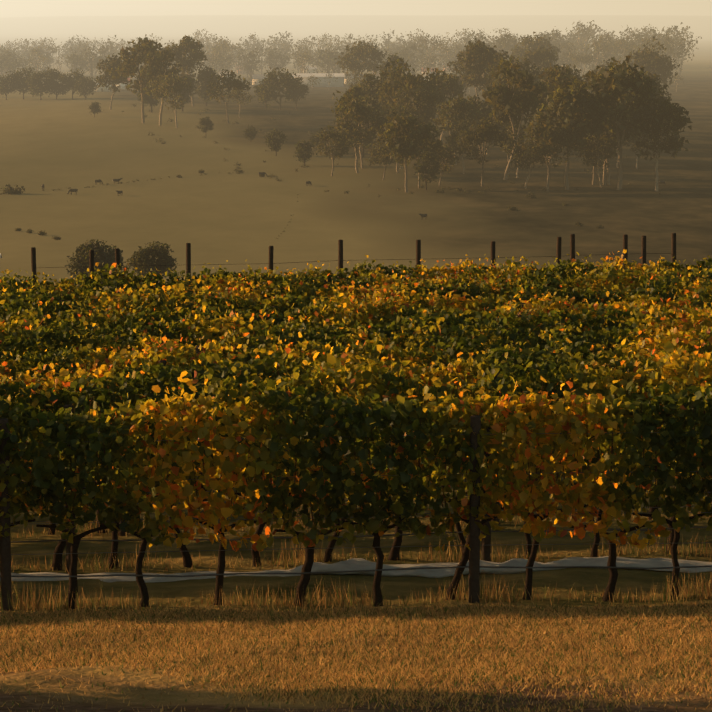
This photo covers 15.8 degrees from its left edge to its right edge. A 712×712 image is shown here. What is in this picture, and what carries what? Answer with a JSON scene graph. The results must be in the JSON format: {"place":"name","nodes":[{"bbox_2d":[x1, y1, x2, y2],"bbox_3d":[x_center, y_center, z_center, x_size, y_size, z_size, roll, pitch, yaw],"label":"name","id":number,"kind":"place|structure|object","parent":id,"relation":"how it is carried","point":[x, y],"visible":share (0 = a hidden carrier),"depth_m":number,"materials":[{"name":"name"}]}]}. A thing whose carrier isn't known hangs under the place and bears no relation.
{"place":"outdoors","nodes":[
{"label":"outdoors","id":0,"kind":"place"},
{"bbox_2d":[0,0,711,711],"bbox_3d":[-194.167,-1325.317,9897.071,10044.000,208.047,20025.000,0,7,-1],"label":"ground","id":1,"kind":"structure","parent":0,"point":[216,214],"depth_m":653.30,"materials":[{"name":"soil"}]},
{"bbox_2d":[0,71,21,99],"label":"dense tree","id":2,"kind":"object","parent":1,"relation":"on","point":[5,82],"visible":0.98,"depth_m":1403.76,"materials":[{"name":"green plant"}]},
{"bbox_2d":[11,65,38,98],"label":"dense tree","id":3,"kind":"object","parent":1,"relation":"on","point":[18,75],"visible":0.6,"depth_m":1408.10,"materials":[{"name":"green plant"}]},
{"bbox_2d":[24,70,57,99],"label":"dense tree","id":4,"kind":"object","parent":1,"relation":"on","point":[36,80],"visible":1,"depth_m":1385.10,"materials":[{"name":"green plant"}]},
{"bbox_2d":[38,67,73,98],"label":"dense tree","id":5,"kind":"object","parent":1,"relation":"on","point":[58,87],"visible":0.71,"depth_m":1391.79,"materials":[{"name":"green plant"}]},
{"bbox_2d":[59,68,88,98],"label":"dense tree","id":6,"kind":"object","parent":1,"relation":"on","point":[70,84],"visible":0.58,"depth_m":1384.88,"materials":[{"name":"green plant"}]},
{"bbox_2d":[72,76,97,99],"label":"dense tree","id":7,"kind":"object","parent":1,"relation":"on","point":[83,89],"visible":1,"depth_m":1366.03,"materials":[{"name":"green plant"}]},
{"bbox_2d":[88,101,100,116],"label":"dense tree","id":8,"kind":"object","parent":1,"relation":"on","point":[94,109],"visible":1,"depth_m":1143.03,"materials":[{"name":"green plant"}]},
{"bbox_2d":[94,81,112,91],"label":"house","id":9,"kind":"structure","parent":1,"relation":"on","point":[102,89],"depth_m":1576.25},
{"bbox_2d":[96,53,128,109],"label":"gum tree","id":10,"kind":"object","parent":1,"relation":"on","point":[113,63],"visible":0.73,"depth_m":1208.18,"materials":[{"name":"green plant"}]},
{"bbox_2d":[65,239,177,286],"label":"bushes","id":11,"kind":"object","parent":1,"relation":"on","point":[141,255],"visible":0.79,"depth_m":404.81,"materials":[{"name":"green plant"}]},
{"bbox_2d":[116,78,129,88],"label":"house","id":12,"kind":"structure","parent":1,"relation":"on","point":[121,86],"depth_m":1654.48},
{"bbox_2d":[106,34,170,122],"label":"gum tree","id":13,"kind":"object","parent":1,"relation":"on","point":[133,58],"visible":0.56,"depth_m":1086.70,"materials":[{"name":"green plant"}]},
{"bbox_2d":[136,66,161,112],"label":"dense tree","id":14,"kind":"object","parent":1,"relation":"on","point":[149,100],"visible":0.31,"depth_m":1175.59,"materials":[{"name":"green plant"}]},
{"bbox_2d":[141,47,182,125],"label":"gum tree","id":15,"kind":"object","parent":1,"relation":"on","point":[156,61],"visible":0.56,"depth_m":1068.07,"materials":[{"name":"green plant"}]},
{"bbox_2d":[148,72,195,127],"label":"gum tree","id":16,"kind":"object","parent":1,"relation":"on","point":[168,86],"visible":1,"depth_m":1057.40,"materials":[{"name":"green plant"}]},
{"bbox_2d":[161,35,207,105],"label":"gum tree","id":17,"kind":"object","parent":1,"relation":"on","point":[186,46],"visible":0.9,"depth_m":1236.80,"materials":[{"name":"green plant"}]},
{"bbox_2d":[173,74,196,110],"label":"dense tree","id":18,"kind":"object","parent":1,"relation":"on","point":[187,94],"visible":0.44,"depth_m":1183.32,"materials":[{"name":"green plant"}]},
{"bbox_2d":[198,116,213,132],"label":"dense tree","id":19,"kind":"object","parent":1,"relation":"on","point":[206,121],"visible":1,"depth_m":1008.94,"materials":[{"name":"green plant"}]},
{"bbox_2d":[195,65,218,105],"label":"dense tree","id":20,"kind":"object","parent":1,"relation":"on","point":[201,86],"visible":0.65,"depth_m":1240.21,"materials":[{"name":"green plant"}]},
{"bbox_2d":[202,69,251,122],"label":"gum tree","id":21,"kind":"object","parent":1,"relation":"on","point":[230,83],"visible":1,"depth_m":1087.09,"materials":[{"name":"green plant"}]},
{"bbox_2d":[226,90,252,117],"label":"gum tree","id":22,"kind":"object","parent":1,"relation":"on","point":[238,94],"visible":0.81,"depth_m":1126.29,"materials":[{"name":"green plant"}]},
{"bbox_2d":[242,124,257,139],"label":"dense tree","id":23,"kind":"object","parent":1,"relation":"on","point":[251,133],"visible":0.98,"depth_m":974.14,"materials":[{"name":"green plant"}]},
{"bbox_2d":[252,74,267,84],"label":"house","id":24,"kind":"structure","parent":1,"relation":"on","point":[256,78],"depth_m":1770.65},
{"bbox_2d":[253,80,274,108],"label":"dense tree","id":25,"kind":"object","parent":1,"relation":"on","point":[263,82],"visible":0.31,"depth_m":1212.22,"materials":[{"name":"green plant"}]},
{"bbox_2d":[264,129,287,155],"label":"dense tree","id":26,"kind":"object","parent":1,"relation":"on","point":[275,142],"visible":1,"depth_m":903.45,"materials":[{"name":"green plant"}]},
{"bbox_2d":[25,352,527,481],"bbox_3d":[-3.434,1.188,35.632,22.442,2.627,0.123,0,7,-1],"label":"trellis row","id":27,"kind":"object","parent":1,"relation":"on","point":[163,362],"visible":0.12,"depth_m":35.52,"materials":[{"name":"brown wood"}]},
{"bbox_2d":[254,67,304,109],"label":"dense tree","id":28,"kind":"object","parent":1,"relation":"on","point":[287,82],"visible":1,"depth_m":1197.14,"materials":[{"name":"green plant"}]},
{"bbox_2d":[286,77,308,108],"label":"dense tree","id":29,"kind":"object","parent":1,"relation":"on","point":[299,93],"visible":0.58,"depth_m":1214.74,"materials":[{"name":"green plant"}]},
{"bbox_2d":[293,139,317,165],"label":"dense tree","id":30,"kind":"object","parent":1,"relation":"on","point":[303,153],"visible":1,"depth_m":855.47,"materials":[{"name":"green plant"}]},
{"bbox_2d":[303,66,316,72],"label":"house","id":31,"kind":"structure","parent":1,"relation":"on","point":[310,70],"depth_m":2128.37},
{"bbox_2d":[292,73,344,86],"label":"shed","id":32,"kind":"structure","parent":1,"relation":"on","point":[338,82],"depth_m":1709.46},
{"bbox_2d":[309,129,331,149],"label":"dense tree","id":33,"kind":"object","parent":1,"relation":"on","point":[315,139],"visible":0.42,"depth_m":912.96,"materials":[{"name":"green plant"}]},
{"bbox_2d":[0,104,660,239],"bbox_3d":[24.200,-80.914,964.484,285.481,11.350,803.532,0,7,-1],"label":"shrubs","id":34,"kind":"object","parent":1,"relation":"on","point":[11,190],"visible":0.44,"depth_m":749.78,"materials":[{"name":"green plant"}]},
{"bbox_2d":[312,125,357,175],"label":"gum tree","id":35,"kind":"object","parent":1,"relation":"on","point":[337,147],"visible":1,"depth_m":808.60,"materials":[{"name":"green plant"}]},
{"bbox_2d":[334,84,365,148],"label":"dense tree","id":36,"kind":"object","parent":1,"relation":"on","point":[355,89],"visible":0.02,"depth_m":933.93,"materials":[{"name":"green plant"}]},
{"bbox_2d":[0,20,701,92],"bbox_3d":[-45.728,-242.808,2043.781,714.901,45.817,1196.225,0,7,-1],"label":"treeline","id":37,"kind":"object","parent":1,"relation":"on","point":[608,46],"visible":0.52,"depth_m":2033.99,"materials":[{"name":"green plant"}]},
{"bbox_2d":[31,233,675,292],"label":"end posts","id":38,"kind":"object","parent":1,"relation":"on","point":[643,253],"visible":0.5,"depth_m":60.15,"materials":[{"name":"brown wood"}]},
{"bbox_2d":[344,74,363,83],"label":"house","id":39,"kind":"structure","parent":1,"relation":"on","point":[351,80],"depth_m":1784.12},
{"bbox_2d":[0,353,711,608],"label":"vine row","id":40,"kind":"object","parent":1,"relation":"on","point":[578,422],"visible":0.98,"depth_m":25.74,"materials":[{"name":"green plant"}]},
{"bbox_2d":[0,334,711,570],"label":"vine row","id":41,"kind":"object","parent":1,"relation":"on","point":[395,387],"visible":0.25,"depth_m":29.15,"materials":[{"name":"green plant"}]},
{"bbox_2d":[0,301,711,468],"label":"vine row","id":42,"kind":"object","parent":1,"relation":"on","point":[608,339],"visible":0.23,"depth_m":39.04,"materials":[{"name":"green plant"}]},
{"bbox_2d":[0,311,711,500],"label":"vine row","id":43,"kind":"object","parent":1,"relation":"on","point":[82,355],"visible":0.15,"depth_m":35.74,"materials":[{"name":"green plant"}]},
{"bbox_2d":[0,335,711,534],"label":"vine row","id":44,"kind":"object","parent":1,"relation":"on","point":[245,370],"visible":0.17,"depth_m":32.45,"materials":[{"name":"green plant"}]},
{"bbox_2d":[0,291,711,378],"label":"vine row","id":45,"kind":"object","parent":1,"relation":"on","point":[387,329],"visible":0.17,"depth_m":42.35,"materials":[{"name":"green plant"}]},
{"bbox_2d":[0,268,711,399],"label":"vine row","id":46,"kind":"object","parent":1,"relation":"on","point":[588,294],"visible":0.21,"depth_m":48.92,"materials":[{"name":"green plant"}]},
{"bbox_2d":[0,261,711,348],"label":"vine row","id":47,"kind":"object","parent":1,"relation":"on","point":[618,280],"visible":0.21,"depth_m":52.22,"materials":[{"name":"green plant"}]},
{"bbox_2d":[0,252,711,344],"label":"vine row","id":48,"kind":"object","parent":1,"relation":"on","point":[389,281],"visible":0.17,"depth_m":55.53,"materials":[{"name":"green plant"}]},
{"bbox_2d":[0,250,711,313],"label":"vine row","id":49,"kind":"object","parent":1,"relation":"on","point":[418,270],"visible":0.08,"depth_m":58.82,"materials":[{"name":"green plant"}]},
{"bbox_2d":[0,415,711,610],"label":"trellis row","id":50,"kind":"object","parent":1,"relation":"on","point":[474,566],"visible":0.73,"depth_m":25.78,"materials":[{"name":"brown wood"}]},
{"bbox_2d":[348,80,364,88],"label":"gum tree","id":51,"kind":"object","parent":1,"relation":"on","point":[356,84],"visible":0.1,"depth_m":1138.27,"materials":[{"name":"green plant"}]},
{"bbox_2d":[2,275,711,377],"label":"vine row","id":52,"kind":"object","parent":1,"relation":"on","point":[375,316],"visible":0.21,"depth_m":45.64,"materials":[{"name":"green plant"}]},
{"bbox_2d":[330,89,385,172],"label":"gum tree","id":53,"kind":"object","parent":1,"relation":"on","point":[356,110],"visible":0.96,"depth_m":820.11,"materials":[{"name":"green plant"}]},
{"bbox_2d":[10,404,707,572],"bbox_3d":[-3.306,1.577,29.029,20.615,2.500,0.123,0,7,-1],"label":"trellis row","id":54,"kind":"object","parent":1,"relation":"on","point":[486,547],"visible":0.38,"depth_m":29.15,"materials":[{"name":"brown wood"}]},
{"bbox_2d":[334,40,386,86],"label":"gum tree","id":55,"kind":"object","parent":1,"relation":"on","point":[360,52],"visible":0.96,"depth_m":1376.07,"materials":[{"name":"green plant"}]},
{"bbox_2d":[334,96,386,167],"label":"gum tree","id":56,"kind":"object","parent":1,"relation":"on","point":[356,124],"visible":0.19,"depth_m":844.06,"materials":[{"name":"green plant"}]},
{"bbox_2d":[11,556,711,582],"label":"ground netting","id":57,"kind":"object","parent":1,"relation":"on","point":[355,564],"visible":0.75,"depth_m":28.52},
{"bbox_2d":[355,94,381,156],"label":"dense tree","id":58,"kind":"object","parent":1,"relation":"on","point":[375,104],"visible":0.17,"depth_m":892.70,"materials":[{"name":"green plant"}]},
{"bbox_2d":[73,340,664,474],"bbox_3d":[-3.499,0.981,38.931,23.356,2.576,0.123,0,7,-1],"label":"trellis row","id":59,"kind":"object","parent":1,"relation":"on","point":[197,350],"visible":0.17,"depth_m":38.80,"materials":[{"name":"brown wood"}]},
{"bbox_2d":[357,71,383,112],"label":"gum tree","id":60,"kind":"object","parent":1,"relation":"on","point":[371,81],"visible":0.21,"depth_m":971.46,"materials":[{"name":"green plant"}]},
{"bbox_2d":[366,77,390,115],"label":"gum tree","id":61,"kind":"object","parent":1,"relation":"on","point":[375,90],"visible":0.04,"depth_m":973.98,"materials":[{"name":"green plant"}]},
{"bbox_2d":[366,137,401,179],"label":"gum tree","id":62,"kind":"object","parent":1,"relation":"on","point":[377,159],"visible":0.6,"depth_m":794.00,"materials":[{"name":"green plant"}]},
{"bbox_2d":[64,373,710,535],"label":"trellis row","id":63,"kind":"object","parent":1,"relation":"on","point":[122,533],"visible":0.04,"depth_m":32.41,"materials":[{"name":"brown wood"}]},
{"bbox_2d":[379,53,408,81],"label":"dense tree","id":64,"kind":"object","parent":1,"relation":"on","point":[393,57],"visible":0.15,"depth_m":1274.57,"materials":[{"name":"green plant"}]},
{"bbox_2d":[379,109,412,172],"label":"gum tree","id":65,"kind":"object","parent":1,"relation":"on","point":[386,121],"visible":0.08,"depth_m":822.14,"materials":[{"name":"green plant"}]},
{"bbox_2d":[376,102,422,168],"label":"gum tree","id":66,"kind":"object","parent":1,"relation":"on","point":[412,112],"visible":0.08,"depth_m":838.99,"materials":[{"name":"green plant"}]},
{"bbox_2d":[374,71,435,112],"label":"gum tree","id":67,"kind":"object","parent":1,"relation":"on","point":[385,85],"visible":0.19,"depth_m":911.36,"materials":[{"name":"green plant"}]},
{"bbox_2d":[375,110,439,191],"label":"gum tree","id":68,"kind":"object","parent":1,"relation":"on","point":[402,126],"visible":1,"depth_m":736.37,"materials":[{"name":"green plant"}]},
{"bbox_2d":[381,74,434,122],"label":"gum tree","id":69,"kind":"object","parent":1,"relation":"on","point":[396,86],"visible":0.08,"depth_m":909.46,"materials":[{"name":"green plant"}]},
{"bbox_2d":[374,57,449,123],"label":"gum tree","id":70,"kind":"object","parent":1,"relation":"on","point":[399,70],"visible":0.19,"depth_m":918.99,"materials":[{"name":"green plant"}]},
{"bbox_2d":[380,73,447,126],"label":"gum tree","id":71,"kind":"object","parent":1,"relation":"on","point":[416,96],"visible":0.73,"depth_m":878.79,"materials":[{"name":"green plant"}]},
{"bbox_2d":[397,135,442,187],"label":"gum tree","id":72,"kind":"object","parent":1,"relation":"on","point":[436,144],"visible":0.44,"depth_m":756.17,"materials":[{"name":"green plant"}]},
{"bbox_2d":[412,151,440,189],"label":"dense tree","id":73,"kind":"object","parent":1,"relation":"on","point":[423,163],"visible":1,"depth_m":748.27,"materials":[{"name":"green plant"}]},
{"bbox_2d":[432,142,460,186],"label":"gum tree","id":74,"kind":"object","parent":1,"relation":"on","point":[443,158],"visible":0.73,"depth_m":763.68,"materials":[{"name":"green plant"}]},
{"bbox_2d":[252,312,641,336],"bbox_3d":[-3.627,0.487,45.521,25.184,2.738,0.123,0,7,-1],"label":"trellis row","id":75,"kind":"object","parent":1,"relation":"on","point":[256,318],"visible":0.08,"depth_m":45.40,"materials":[{"name":"brown wood"}]},
{"bbox_2d":[429,73,466,140],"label":"gum tree","id":76,"kind":"object","parent":1,"relation":"on","point":[454,87],"visible":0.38,"depth_m":965.81,"materials":[{"name":"green plant"}]},
{"bbox_2d":[432,70,466,100],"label":"gum tree","id":77,"kind":"object","parent":1,"relation":"on","point":[464,86],"visible":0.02,"depth_m":1163.72,"materials":[{"name":"green plant"}]},
{"bbox_2d":[429,94,484,164],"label":"gum tree","id":78,"kind":"object","parent":1,"relation":"on","point":[456,107],"visible":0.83,"depth_m":847.38,"materials":[{"name":"green plant"}]},
{"bbox_2d":[444,120,478,173],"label":"gum tree","id":79,"kind":"object","parent":1,"relation":"on","point":[461,125],"visible":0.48,"depth_m":814.18,"materials":[{"name":"green plant"}]},
{"bbox_2d":[447,42,492,99],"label":"gum tree","id":80,"kind":"object","parent":1,"relation":"on","point":[459,66],"visible":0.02,"depth_m":1220.09,"materials":[{"name":"green plant"}]},
{"bbox_2d":[463,94,493,151],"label":"gum tree","id":81,"kind":"object","parent":1,"relation":"on","point":[480,105],"visible":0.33,"depth_m":865.36,"materials":[{"name":"green plant"}]},
{"bbox_2d":[454,116,516,185],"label":"gum tree","id":82,"kind":"object","parent":1,"relation":"on","point":[482,133],"visible":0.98,"depth_m":760.76,"materials":[{"name":"green plant"}]},
{"bbox_2d":[454,38,521,98],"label":"gum tree","id":83,"kind":"object","parent":1,"relation":"on","point":[478,61],"visible":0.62,"depth_m":1062.15,"materials":[{"name":"green plant"}]},
{"bbox_2d":[486,115,510,161],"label":"gum tree","id":84,"kind":"object","parent":1,"relation":"on","point":[498,125],"visible":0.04,"depth_m":859.48,"materials":[{"name":"green plant"}]},
{"bbox_2d":[496,123,529,177],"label":"gum tree","id":85,"kind":"object","parent":1,"relation":"on","point":[510,136],"visible":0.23,"depth_m":794.62,"materials":[{"name":"green plant"}]},
{"bbox_2d":[482,54,545,96],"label":"gum tree","id":86,"kind":"object","parent":1,"relation":"on","point":[524,65],"visible":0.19,"depth_m":1005.21,"materials":[{"name":"green plant"}]},
{"bbox_2d":[482,58,547,179],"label":"gum tree","id":87,"kind":"object","parent":1,"relation":"on","point":[509,103],"visible":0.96,"depth_m":784.87,"materials":[{"name":"green plant"}]},
{"bbox_2d":[493,71,540,117],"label":"gum tree","id":88,"kind":"object","parent":1,"relation":"on","point":[503,81],"visible":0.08,"depth_m":943.00,"materials":[{"name":"green plant"}]},
{"bbox_2d":[504,135,552,187],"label":"gum tree","id":89,"kind":"object","parent":1,"relation":"on","point":[520,157],"visible":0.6,"depth_m":752.24,"materials":[{"name":"green plant"}]},
{"bbox_2d":[509,32,560,70],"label":"gum tree","id":90,"kind":"object","parent":1,"relation":"on","point":[533,44],"visible":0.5,"depth_m":1500.65,"materials":[{"name":"green plant"}]},
{"bbox_2d":[518,44,560,80],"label":"gum tree","id":91,"kind":"object","parent":1,"relation":"on","point":[543,56],"visible":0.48,"depth_m":1258.44,"materials":[{"name":"green plant"}]},
{"bbox_2d":[523,116,582,190],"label":"gum tree","id":92,"kind":"object","parent":1,"relation":"on","point":[549,143],"visible":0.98,"depth_m":735.89,"materials":[{"name":"green plant"}]},
{"bbox_2d":[526,62,591,162],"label":"gum tree","id":93,"kind":"object","parent":1,"relation":"on","point":[549,76],"visible":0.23,"depth_m":846.35,"materials":[{"name":"green plant"}]},
{"bbox_2d":[540,64,591,85],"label":"gum tree","id":94,"kind":"object","parent":1,"relation":"on","point":[576,70],"visible":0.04,"depth_m":1022.64,"materials":[{"name":"green plant"}]},
{"bbox_2d":[527,74,606,189],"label":"gum tree","id":95,"kind":"object","parent":1,"relation":"on","point":[570,103],"visible":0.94,"depth_m":739.45,"materials":[{"name":"green plant"}]},
{"bbox_2d":[569,52,598,74],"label":"gum tree","id":96,"kind":"object","parent":1,"relation":"on","point":[577,58],"visible":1,"depth_m":1774.71,"materials":[{"name":"green plant"}]},
{"bbox_2d":[572,128,618,186],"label":"gum tree","id":97,"kind":"object","parent":1,"relation":"on","point":[601,149],"visible":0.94,"depth_m":754.81,"materials":[{"name":"green plant"}]},
{"bbox_2d":[576,105,621,184],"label":"gum tree","id":98,"kind":"object","parent":1,"relation":"on","point":[594,176],"depth_m":765.34,"materials":[{"name":"green plant"}]},
{"bbox_2d":[584,57,620,93],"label":"gum tree","id":99,"kind":"object","parent":1,"relation":"on","point":[600,68],"visible":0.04,"depth_m":1137.27,"materials":[{"name":"green plant"}]},
{"bbox_2d":[581,93,637,184],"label":"gum tree","id":100,"kind":"object","parent":1,"relation":"on","point":[615,147],"visible":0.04,"depth_m":760.51,"materials":[{"name":"green plant"}]},
{"bbox_2d":[584,99,641,184],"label":"gum tree","id":101,"kind":"object","parent":1,"relation":"on","point":[630,136],"visible":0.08,"depth_m":760.25,"materials":[{"name":"green plant"}]},
{"bbox_2d":[580,55,662,189],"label":"gum tree","id":102,"kind":"object","parent":1,"relation":"on","point":[611,85],"visible":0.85,"depth_m":737.43,"materials":[{"name":"green plant"}]},
{"bbox_2d":[593,68,662,167],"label":"gum tree","id":103,"kind":"object","parent":1,"relation":"on","point":[657,90],"depth_m":823.53,"materials":[{"name":"green plant"}]},
{"bbox_2d":[624,134,650,168],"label":"gum tree","id":104,"kind":"object","parent":1,"relation":"on","point":[635,146],"visible":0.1,"depth_m":825.01,"materials":[{"name":"green plant"}]},
{"bbox_2d":[620,36,680,87],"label":"gum tree","id":105,"kind":"object","parent":1,"relation":"on","point":[651,63],"visible":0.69,"depth_m":1286.02,"materials":[{"name":"green plant"}]},
{"bbox_2d":[635,71,671,151],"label":"gum tree","id":106,"kind":"object","parent":1,"relation":"on","point":[657,81],"visible":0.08,"depth_m":896.13,"materials":[{"name":"green plant"}]},
{"bbox_2d":[629,96,692,190],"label":"gum tree","id":107,"kind":"object","parent":1,"relation":"on","point":[665,116],"visible":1,"depth_m":735.14,"materials":[{"name":"green plant"}]},
{"bbox_2d":[0,501,711,711],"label":"grass","id":108,"kind":"structure","parent":0,"point":[234,634],"depth_m":20.95,"materials":[{"name":"plant"}]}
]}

